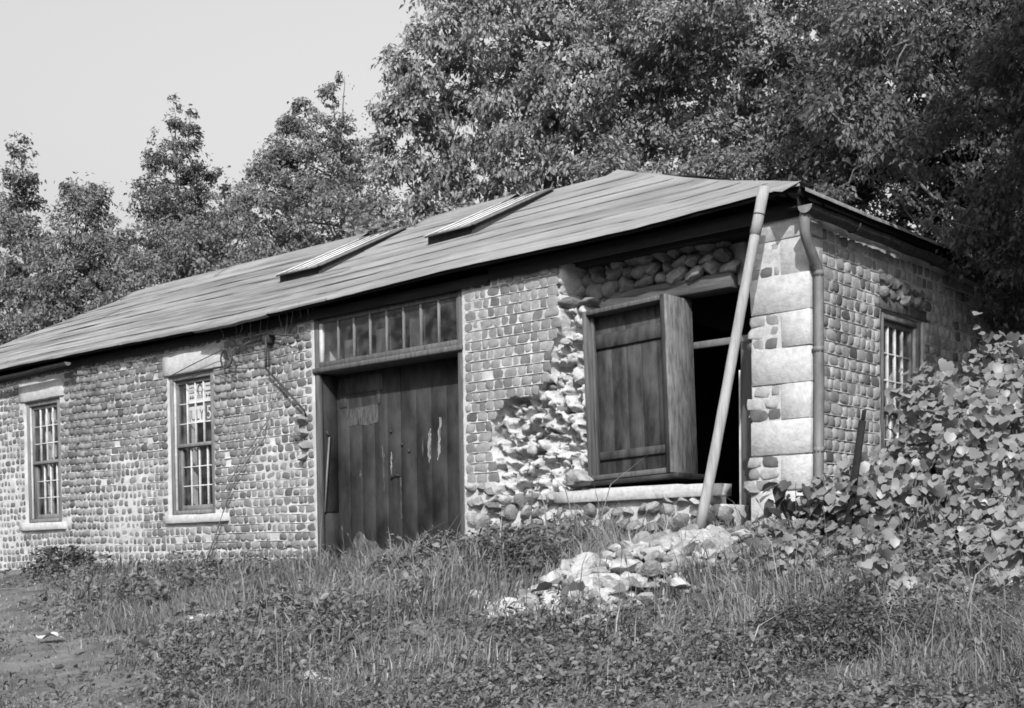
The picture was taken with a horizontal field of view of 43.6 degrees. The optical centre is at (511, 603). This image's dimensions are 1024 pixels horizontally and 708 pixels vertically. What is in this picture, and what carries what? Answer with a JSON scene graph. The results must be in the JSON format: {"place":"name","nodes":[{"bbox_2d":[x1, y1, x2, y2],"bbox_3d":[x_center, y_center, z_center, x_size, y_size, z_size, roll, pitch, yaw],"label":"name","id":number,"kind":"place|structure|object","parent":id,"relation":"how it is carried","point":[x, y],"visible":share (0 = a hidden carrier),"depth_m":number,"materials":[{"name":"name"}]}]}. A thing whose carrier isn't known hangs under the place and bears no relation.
{"place":"outdoors","nodes":[
{"label":"outdoors","id":0,"kind":"place"},
{"bbox_2d":[0,0,1016,421],"label":"sky","id":1,"kind":"structure","parent":0,"point":[90,81],"materials":[{"name":"white"}]},
{"bbox_2d":[0,455,1023,707],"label":"grass","id":2,"kind":"structure","parent":0,"point":[458,575],"depth_m":8.37,"materials":[{"name":"plant"}]},
{"bbox_2d":[0,547,1023,707],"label":"ground","id":3,"kind":"structure","parent":0,"point":[14,664],"depth_m":8.60,"materials":[{"name":"soil"}]},
{"bbox_2d":[0,130,86,344],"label":"slim tree","id":4,"kind":"object","parent":3,"relation":"on","point":[23,184],"visible":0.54,"depth_m":41.17,"materials":[{"name":"grey plant"}]},
{"bbox_2d":[36,632,62,638],"bbox_3d":[-3.944,0.268,10.870,0.340,0.067,0.136,1,3,42],"label":"paper scrap","id":5,"kind":"object","parent":3,"relation":"on","point":[50,634],"visible":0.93,"depth_m":10.82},
{"bbox_2d":[20,541,98,576],"bbox_3d":[-6.407,-0.625,18.244,1.374,0.545,1.066,1,3,42],"label":"weed clump","id":6,"kind":"object","parent":3,"relation":"on","point":[72,553],"visible":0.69,"depth_m":18.08,"materials":[{"name":"grey plant"}]},
{"bbox_2d":[1,172,139,344],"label":"leafy tree","id":7,"kind":"object","parent":3,"relation":"on","point":[92,278],"visible":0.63,"depth_m":38.37,"materials":[{"name":"grey plant"}]},
{"bbox_2d":[62,179,285,320],"bbox_3d":[-9.392,-6.747,36.747,6.492,10.876,5.951,-1,2,4],"label":"tree","id":8,"kind":"object","parent":3,"relation":"on","point":[215,258],"visible":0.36,"depth_m":36.12,"materials":[{"name":"grey plant"}]},
{"bbox_2d":[121,93,231,282],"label":"spire tree","id":9,"kind":"object","parent":3,"relation":"on","point":[193,175],"visible":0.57,"depth_m":42.91,"materials":[{"name":"grey plant"}]},
{"bbox_2d":[251,591,302,615],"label":"weed clump","id":10,"kind":"object","parent":3,"relation":"on","point":[270,599],"visible":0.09,"depth_m":10.69,"materials":[{"name":"grey plant"}]},
{"bbox_2d":[214,71,407,265],"bbox_3d":[-5.003,-8.210,34.385,5.715,12.708,5.348,-1,2,0],"label":"feathery tree","id":11,"kind":"object","parent":3,"relation":"on","point":[274,163],"visible":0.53,"depth_m":34.09,"materials":[{"name":"grey plant"}]},
{"bbox_2d":[304,670,323,686],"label":"rubble stone","id":12,"kind":"object","parent":3,"relation":"on","point":[306,673],"visible":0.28,"depth_m":7.18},
{"bbox_2d":[314,677,334,690],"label":"rubble stone","id":13,"kind":"object","parent":3,"relation":"on","point":[328,678],"visible":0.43,"depth_m":7.04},
{"bbox_2d":[323,183,414,240],"bbox_3d":[-2.910,-5.822,31.419,5.106,8.126,5.048,1,3,42],"label":"tree","id":14,"kind":"object","parent":3,"relation":"on","point":[359,229],"visible":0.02,"depth_m":30.24,"materials":[{"name":"grey plant"}]},
{"bbox_2d":[359,550,448,581],"bbox_3d":[-0.954,-0.339,11.868,1.149,0.332,0.910,1,3,42],"label":"weed clump","id":15,"kind":"object","parent":3,"relation":"on","point":[393,564],"visible":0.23,"depth_m":11.83,"materials":[{"name":"grey plant"}]},
{"bbox_2d":[406,525,474,558],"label":"weed clump","id":16,"kind":"object","parent":3,"relation":"on","point":[430,541],"visible":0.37,"depth_m":12.88,"materials":[{"name":"grey plant"}]},
{"bbox_2d":[362,0,526,227],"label":"drooping tree","id":17,"kind":"object","parent":3,"relation":"on","point":[453,52],"visible":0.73,"depth_m":27.10,"materials":[{"name":"grey plant"}]},
{"bbox_2d":[447,534,564,557],"bbox_3d":[-0.029,-0.521,12.110,1.405,0.318,1.140,1,3,42],"label":"weed clump","id":18,"kind":"object","parent":3,"relation":"on","point":[470,537],"visible":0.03,"depth_m":12.09,"materials":[{"name":"grey plant"}]},
{"bbox_2d":[0,504,1023,707],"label":"ground weeds","id":19,"kind":"object","parent":3,"relation":"on","point":[882,691],"visible":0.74,"depth_m":7.41,"materials":[{"name":"grey plant"}]},
{"bbox_2d":[0,170,1023,569],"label":"stone building","id":20,"kind":"structure","parent":3,"relation":"on","point":[448,368],"depth_m":13.99,"materials":[{"name":"stone"}]},
{"bbox_2d":[26,398,61,522],"bbox_3d":[-6.965,-2.144,19.344,0.970,1.820,0.240,1,3,42],"label":"window","id":21,"kind":"structure","parent":20,"relation":"in","point":[37,487],"depth_m":19.50,"materials":[{"name":"grey paint"}]},
{"bbox_2d":[170,370,214,514],"bbox_3d":[-4.103,-2.092,16.808,0.970,1.825,0.240,1,3,42],"label":"window","id":22,"kind":"structure","parent":20,"relation":"in","point":[182,394],"depth_m":16.90,"materials":[{"name":"grey paint"}]},
{"bbox_2d":[168,338,264,378],"bbox_3d":[-3.744,-3.050,16.151,2.161,0.410,0.119,1,3,42],"label":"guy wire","id":23,"kind":"object","parent":20,"relation":"attached to","point":[214,370],"visible":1,"depth_m":16.16,"materials":[{"name":"metal"}]},
{"bbox_2d":[220,348,232,368],"bbox_3d":[-3.549,-3.050,15.919,0.251,0.244,0.060,1,3,42],"label":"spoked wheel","id":24,"kind":"object","parent":23,"relation":"hanging from","point":[226,359],"visible":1,"depth_m":15.91,"materials":[{"name":"metal"}]},
{"bbox_2d":[207,302,313,559],"bbox_3d":[-3.150,-2.035,15.649,2.200,2.986,0.133,1,3,42],"label":"dead vine","id":25,"kind":"object","parent":20,"relation":"attached to","point":[213,542],"visible":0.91,"depth_m":15.60,"materials":[{"name":"plant"}]},
{"bbox_2d":[262,333,306,416],"bbox_3d":[-2.701,-2.730,15.263,0.775,1.057,0.158,1,3,44],"label":"iron bracket","id":26,"kind":"object","parent":20,"relation":"attached to","point":[268,338],"visible":1,"depth_m":15.35,"materials":[{"name":"metal"}]},
{"bbox_2d":[324,430,330,511],"bbox_3d":[-2.176,-1.560,15.079,0.105,0.960,0.038,-2,2,-37],"label":"iron rod","id":27,"kind":"object","parent":20,"relation":"attached to","point":[327,434],"visible":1,"depth_m":15.07,"materials":[{"name":"metal"}]},
{"bbox_2d":[336,367,402,562],"bbox_3d":[-1.651,-1.533,14.879,1.104,2.325,0.083,1,3,42],"label":"door","id":28,"kind":"structure","parent":20,"relation":"in","point":[369,421],"depth_m":14.85,"materials":[{"name":"grey wood"}]},
{"bbox_2d":[401,358,459,549],"bbox_3d":[-0.786,-1.516,14.121,1.196,2.325,0.070,1,3,42],"label":"door","id":29,"kind":"structure","parent":20,"relation":"in","point":[429,390],"depth_m":14.19,"materials":[{"name":"grey wood"}]},
{"bbox_2d":[582,294,704,487],"bbox_3d":[1.233,-1.991,12.169,1.121,1.721,0.460,1,3,42],"label":"shuttered window","id":30,"kind":"structure","parent":20,"relation":"in","point":[639,379],"depth_m":12.09,"materials":[{"name":"grey wood"}]},
{"bbox_2d":[881,311,920,504],"bbox_3d":[3.607,-1.833,12.211,0.240,1.770,0.860,1,3,42],"label":"window","id":31,"kind":"structure","parent":20,"relation":"in","point":[906,333],"depth_m":12.27,"materials":[{"name":"grey paint"}]},
{"bbox_2d":[998,348,1023,510],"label":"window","id":32,"kind":"structure","parent":20,"relation":"in","point":[1021,485],"depth_m":14.54,"materials":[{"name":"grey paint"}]},
{"bbox_2d":[464,527,564,577],"bbox_3d":[0.033,-0.418,10.674,1.051,0.456,0.817,1,3,42],"label":"weed clump","id":33,"kind":"object","parent":3,"relation":"on","point":[512,547],"visible":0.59,"depth_m":10.55,"materials":[{"name":"grey plant"}]},
{"bbox_2d":[516,589,538,597],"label":"rubble stone","id":34,"kind":"object","parent":3,"relation":"on","point":[521,592],"visible":0.28,"depth_m":8.83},
{"bbox_2d":[518,464,543,571],"bbox_3d":[0.166,-0.715,10.790,0.203,0.945,0.208,1,3,42],"label":"dock stalk","id":35,"kind":"object","parent":3,"relation":"on","point":[532,520],"visible":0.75,"depth_m":10.76,"materials":[{"name":"grey plant"}]},
{"bbox_2d":[442,0,633,199],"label":"maple tree","id":36,"kind":"object","parent":3,"relation":"on","point":[552,161],"visible":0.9,"depth_m":25.77,"materials":[{"name":"grey plant"}]},
{"bbox_2d":[520,507,555,578],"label":"spindly weed","id":37,"kind":"object","parent":3,"relation":"on","point":[537,548],"visible":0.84,"depth_m":9.38,"materials":[{"name":"grey plant"}]},
{"bbox_2d":[539,570,562,590],"bbox_3d":[0.293,-0.161,9.137,0.203,0.168,0.210,-1,2,-7],"label":"rubble stone","id":38,"kind":"object","parent":3,"relation":"on","point":[551,576],"visible":0.38,"depth_m":9.08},
{"bbox_2d":[549,514,557,557],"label":"mullein stalk","id":39,"kind":"object","parent":3,"relation":"on","point":[553,529],"visible":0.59,"depth_m":11.45,"materials":[{"name":"grey plant"}]},
{"bbox_2d":[559,558,575,570],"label":"rubble stone","id":40,"kind":"object","parent":3,"relation":"on","point":[564,564],"visible":0.21,"depth_m":9.32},
{"bbox_2d":[566,590,583,603],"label":"rubble stone","id":41,"kind":"object","parent":3,"relation":"on","point":[574,594],"visible":0.2,"depth_m":8.52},
{"bbox_2d":[535,578,629,622],"bbox_3d":[0.469,-0.014,8.543,0.606,0.312,0.626,-1,2,-12],"label":"burdock","id":42,"kind":"object","parent":3,"relation":"on","point":[544,585],"visible":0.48,"depth_m":8.52,"materials":[{"name":"grey plant"}]},
{"bbox_2d":[571,614,599,633],"bbox_3d":[0.468,0.122,8.040,0.182,0.134,0.175,-15,14,-42],"label":"rubble stone","id":43,"kind":"object","parent":3,"relation":"on","point":[581,620],"visible":0.45,"depth_m":7.98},
{"bbox_2d":[574,573,629,591],"bbox_3d":[0.623,-0.116,8.726,0.253,0.193,0.501,-2,2,-37],"label":"rubble stone","id":44,"kind":"object","parent":3,"relation":"on","point":[610,580],"visible":0.44,"depth_m":8.55,"materials":[{"name":"stone"}]},
{"bbox_2d":[568,573,583,579],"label":"rubble stone","id":45,"kind":"object","parent":44,"relation":"on","point":[572,577],"visible":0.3,"depth_m":8.90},
{"bbox_2d":[591,567,607,573],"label":"rubble stone","id":46,"kind":"object","parent":44,"relation":"on","point":[600,570],"visible":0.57,"depth_m":8.78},
{"bbox_2d":[621,571,634,577],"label":"rubble stone","id":47,"kind":"object","parent":44,"relation":"on","point":[624,574],"visible":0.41,"depth_m":8.67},
{"bbox_2d":[462,529,814,634],"bbox_3d":[0.965,-0.210,9.487,1.805,0.744,3.216,1,2,35],"label":"rubble","id":48,"kind":"object","parent":3,"relation":"on","point":[659,586],"depth_m":8.84,"materials":[{"name":"stone"}]},
{"bbox_2d":[497,597,530,617],"bbox_3d":[0.013,0.023,8.579,0.230,0.141,0.217,-1,2,3],"label":"rubble stone","id":49,"kind":"object","parent":48,"relation":"on","point":[512,599],"visible":0.44,"depth_m":8.50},
{"bbox_2d":[518,593,540,608],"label":"rubble stone","id":50,"kind":"object","parent":48,"relation":"on","point":[533,597],"visible":0.33,"depth_m":8.67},
{"bbox_2d":[542,592,559,609],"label":"rubble stone","id":51,"kind":"object","parent":48,"relation":"on","point":[549,596],"visible":0.3,"depth_m":8.48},
{"bbox_2d":[549,607,573,619],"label":"rubble stone","id":52,"kind":"object","parent":48,"relation":"on","point":[566,611],"visible":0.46,"depth_m":8.20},
{"bbox_2d":[556,568,568,578],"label":"rubble stone","id":53,"kind":"object","parent":48,"relation":"on","point":[558,570],"visible":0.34,"depth_m":9.30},
{"bbox_2d":[561,579,572,588],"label":"rubble stone","id":54,"kind":"object","parent":48,"relation":"on","point":[566,583],"visible":0.27,"depth_m":8.82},
{"bbox_2d":[566,552,599,578],"bbox_3d":[0.526,-0.261,9.129,0.214,0.222,0.322,1,3,42],"label":"rubble stone","id":55,"kind":"object","parent":48,"relation":"on","point":[589,560],"visible":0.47,"depth_m":9.03,"materials":[{"name":"stone"}]},
{"bbox_2d":[595,558,608,567],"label":"rubble stone","id":56,"kind":"object","parent":55,"relation":"on","point":[603,563],"visible":0.75,"depth_m":9.03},
{"bbox_2d":[576,576,593,593],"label":"rubble stone","id":57,"kind":"object","parent":48,"relation":"on","point":[586,581],"visible":0.27,"depth_m":8.65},
{"bbox_2d":[584,586,628,606],"bbox_3d":[0.612,-0.042,8.444,0.318,0.157,0.240,0,2,28],"label":"rubble stone","id":58,"kind":"object","parent":48,"relation":"on","point":[604,593],"visible":0.62,"depth_m":8.34,"materials":[{"name":"stone"}]},
{"bbox_2d":[609,558,636,575],"bbox_3d":[0.758,-0.246,8.853,0.168,0.142,0.196,0,2,27],"label":"rubble stone","id":59,"kind":"object","parent":48,"relation":"on","point":[615,565],"visible":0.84,"depth_m":8.82,"materials":[{"name":"stone"}]},
{"bbox_2d":[631,559,642,572],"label":"rubble stone","id":60,"kind":"object","parent":48,"relation":"on","point":[637,567],"visible":0.36,"depth_m":9.07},
{"bbox_2d":[629,576,647,591],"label":"rubble stone","id":61,"kind":"object","parent":48,"relation":"on","point":[642,581],"visible":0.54,"depth_m":8.69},
{"bbox_2d":[629,543,647,551],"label":"rubble stone","id":62,"kind":"object","parent":48,"relation":"on","point":[637,547],"visible":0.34,"depth_m":9.53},
{"bbox_2d":[620,540,633,548],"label":"rubble stone","id":63,"kind":"object","parent":62,"relation":"on","point":[624,544],"visible":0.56,"depth_m":9.56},
{"bbox_2d":[632,531,653,543],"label":"rubble stone","id":64,"kind":"object","parent":48,"relation":"on","point":[644,536],"visible":0.58,"depth_m":9.92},
{"bbox_2d":[643,582,656,589],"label":"rubble stone","id":65,"kind":"object","parent":48,"relation":"on","point":[646,585],"visible":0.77,"depth_m":8.69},
{"bbox_2d":[639,560,661,576],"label":"rubble stone","id":66,"kind":"object","parent":48,"relation":"on","point":[648,567],"visible":0.88,"depth_m":8.86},
{"bbox_2d":[649,539,662,546],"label":"rubble stone","id":67,"kind":"object","parent":48,"relation":"on","point":[655,542],"visible":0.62,"depth_m":9.54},
{"bbox_2d":[659,534,674,550],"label":"rubble stone","id":68,"kind":"object","parent":67,"relation":"on","point":[666,540],"visible":0.63,"depth_m":9.55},
{"bbox_2d":[656,562,669,576],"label":"rubble stone","id":69,"kind":"object","parent":48,"relation":"on","point":[664,565],"visible":0.29,"depth_m":9.06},
{"bbox_2d":[644,550,663,561],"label":"rubble stone","id":70,"kind":"object","parent":69,"relation":"on","point":[655,555],"visible":0.75,"depth_m":9.05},
{"bbox_2d":[662,555,672,562],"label":"rubble stone","id":71,"kind":"object","parent":69,"relation":"on","point":[667,558],"visible":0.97,"depth_m":9.07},
{"bbox_2d":[668,531,679,536],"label":"rubble stone","id":72,"kind":"object","parent":48,"relation":"on","point":[674,534],"visible":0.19,"depth_m":10.43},
{"bbox_2d":[670,540,695,555],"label":"rubble stone","id":73,"kind":"object","parent":48,"relation":"on","point":[692,544],"visible":0.53,"depth_m":9.38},
{"bbox_2d":[706,524,730,535],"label":"rubble stone","id":74,"kind":"object","parent":48,"relation":"on","point":[718,529],"visible":0.12,"depth_m":10.48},
{"bbox_2d":[714,537,732,545],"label":"rubble stone","id":75,"kind":"object","parent":48,"relation":"on","point":[723,539],"visible":0.19,"depth_m":10.12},
{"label":"rubble stone","id":76,"kind":"object","parent":48,"relation":"on","visible":0},
{"bbox_2d":[640,548,654,556],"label":"rubble stone","id":77,"kind":"object","parent":76,"relation":"on","point":[644,552],"visible":0.55,"depth_m":9.21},
{"label":"rubble stone","id":78,"kind":"object","parent":48,"relation":"on","visible":0},
{"bbox_2d":[625,576,642,587],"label":"rubble stone","id":79,"kind":"object","parent":78,"relation":"on","point":[634,583],"visible":0.75,"depth_m":8.62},
{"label":"rubble stone","id":80,"kind":"object","parent":48,"relation":"on","visible":0},
{"bbox_2d":[681,524,698,529],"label":"rubble stone","id":81,"kind":"object","parent":80,"relation":"on","point":[692,526],"visible":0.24,"depth_m":10.53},
{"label":"rubble stone","id":82,"kind":"object","parent":48,"relation":"on","visible":0},
{"bbox_2d":[680,534,692,539],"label":"rubble stone","id":83,"kind":"object","parent":82,"relation":"on","point":[688,537],"visible":0.29,"depth_m":9.96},
{"bbox_2d":[553,0,734,184],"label":"fine leaved tree","id":84,"kind":"object","parent":3,"relation":"on","point":[638,46],"visible":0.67,"depth_m":25.53,"materials":[{"name":"grey plant"}]},
{"bbox_2d":[636,592,653,603],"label":"rubble stone","id":85,"kind":"object","parent":3,"relation":"on","point":[642,596],"visible":0.79,"depth_m":8.47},
{"bbox_2d":[636,546,664,562],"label":"rubble stone","id":86,"kind":"object","parent":3,"relation":"on","point":[660,549],"visible":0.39,"depth_m":9.33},
{"bbox_2d":[588,22,747,179],"bbox_3d":[4.309,-9.283,31.892,5.460,10.531,5.750,-2,2,-23],"label":"tree","id":87,"kind":"object","parent":3,"relation":"on","point":[696,136],"visible":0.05,"depth_m":31.38,"materials":[{"name":"grey plant"}]},
{"bbox_2d":[665,565,681,575],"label":"rubble stone","id":88,"kind":"object","parent":3,"relation":"on","point":[672,568],"visible":0.57,"depth_m":9.00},
{"bbox_2d":[670,578,691,588],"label":"rubble stone","id":89,"kind":"object","parent":3,"relation":"on","point":[679,583],"visible":0.97,"depth_m":8.58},
{"bbox_2d":[668,556,693,573],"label":"rubble stone","id":90,"kind":"object","parent":3,"relation":"on","point":[673,562],"visible":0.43,"depth_m":9.07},
{"bbox_2d":[667,548,685,556],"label":"rubble stone","id":91,"kind":"object","parent":90,"relation":"on","point":[676,552],"visible":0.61,"depth_m":9.18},
{"bbox_2d":[701,548,719,560],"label":"rubble stone","id":92,"kind":"object","parent":3,"relation":"on","point":[713,551],"visible":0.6,"depth_m":9.48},
{"bbox_2d":[700,539,717,549],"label":"rubble stone","id":93,"kind":"object","parent":92,"relation":"on","point":[710,543],"visible":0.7,"depth_m":9.51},
{"bbox_2d":[717,541,732,548],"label":"rubble stone","id":94,"kind":"object","parent":3,"relation":"on","point":[726,544],"visible":0.14,"depth_m":9.90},
{"bbox_2d":[718,550,737,562],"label":"rubble stone","id":95,"kind":"object","parent":3,"relation":"on","point":[733,555],"visible":0.66,"depth_m":9.53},
{"bbox_2d":[644,0,875,188],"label":"dense tree","id":96,"kind":"object","parent":3,"relation":"on","point":[730,157],"visible":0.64,"depth_m":23.99,"materials":[{"name":"grey plant"}]},
{"bbox_2d":[750,493,789,525],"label":"young shoot","id":97,"kind":"object","parent":3,"relation":"on","point":[769,505],"visible":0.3,"depth_m":10.67,"materials":[{"name":"grey plant"}]},
{"bbox_2d":[761,477,827,540],"bbox_3d":[2.298,-0.726,10.427,0.526,0.608,0.537,0,2,9],"label":"dark weed","id":98,"kind":"object","parent":3,"relation":"on","point":[780,489],"visible":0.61,"depth_m":10.38,"materials":[{"name":"grey plant"}]},
{"bbox_2d":[720,0,896,220],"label":"tree","id":99,"kind":"object","parent":3,"relation":"on","point":[808,33],"visible":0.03,"depth_m":29.31,"materials":[{"name":"grey plant"}]},
{"bbox_2d":[728,590,955,660],"bbox_3d":[1.798,0.107,7.096,1.413,0.375,1.103,1,3,42],"label":"shrub","id":100,"kind":"object","parent":3,"relation":"on","point":[797,616],"visible":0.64,"depth_m":6.94,"materials":[{"name":"grey plant"}]},
{"bbox_2d":[845,410,865,557],"bbox_3d":[2.647,-0.922,9.941,0.202,1.154,0.045,0,2,18],"label":"wooden stake","id":101,"kind":"object","parent":3,"relation":"on","point":[856,462],"visible":0.8,"depth_m":9.91,"materials":[{"name":"grey wood"}]},
{"bbox_2d":[743,0,1023,263],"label":"shaded tree","id":102,"kind":"object","parent":3,"relation":"on","point":[967,153],"visible":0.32,"depth_m":20.00,"materials":[{"name":"grey plant"}]},
{"bbox_2d":[745,311,1023,611],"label":"vine thicket","id":103,"kind":"object","parent":3,"relation":"on","point":[930,476],"visible":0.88,"depth_m":9.82,"materials":[{"name":"grey plant"}]},
{"bbox_2d":[793,0,1023,344],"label":"overhanging tree","id":104,"kind":"object","parent":3,"relation":"on","point":[1002,244],"visible":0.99,"depth_m":11.42,"materials":[{"name":"grey plant"}]},
{"bbox_2d":[880,0,1023,256],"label":"tree","id":105,"kind":"object","parent":3,"relation":"on","point":[947,13],"visible":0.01,"depth_m":27.26,"materials":[{"name":"grey plant"}]},
{"label":"rubble stone","id":106,"kind":"object","parent":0,"visible":0},
{"bbox_2d":[725,545,739,553],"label":"rubble stone","id":107,"kind":"object","parent":106,"relation":"on","point":[732,550],"visible":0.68,"depth_m":9.65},
{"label":"rubble stone","id":108,"kind":"object","parent":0,"visible":0},
{"bbox_2d":[615,550,632,557],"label":"rubble stone","id":109,"kind":"object","parent":108,"relation":"on","point":[618,553],"visible":0.47,"depth_m":9.16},
{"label":"rubble stone","id":110,"kind":"object","parent":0,"visible":0},
{"bbox_2d":[651,531,667,539],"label":"rubble stone","id":111,"kind":"object","parent":110,"relation":"on","point":[661,534],"visible":0.28,"depth_m":9.96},
{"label":"rubble stone","id":112,"kind":"object","parent":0,"visible":0},
{"bbox_2d":[731,529,753,540],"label":"rubble stone","id":113,"kind":"object","parent":112,"relation":"on","point":[742,531],"visible":0.69,"depth_m":10.28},
{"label":"rubble stone","id":114,"kind":"object","parent":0,"visible":0},
{"bbox_2d":[696,532,713,540],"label":"rubble stone","id":115,"kind":"object","parent":114,"relation":"on","point":[702,535],"visible":0.35,"depth_m":9.92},
{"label":"rubble stone","id":116,"kind":"object","parent":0,"visible":0},
{"bbox_2d":[695,186,769,528],"bbox_3d":[1.820,-2.034,10.596,0.656,2.824,0.096,-1,2,-8],"label":"prop pole","id":117,"kind":"object","parent":116,"relation":"on","point":[732,357],"visible":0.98,"depth_m":10.56,"materials":[{"name":"grey wood"}]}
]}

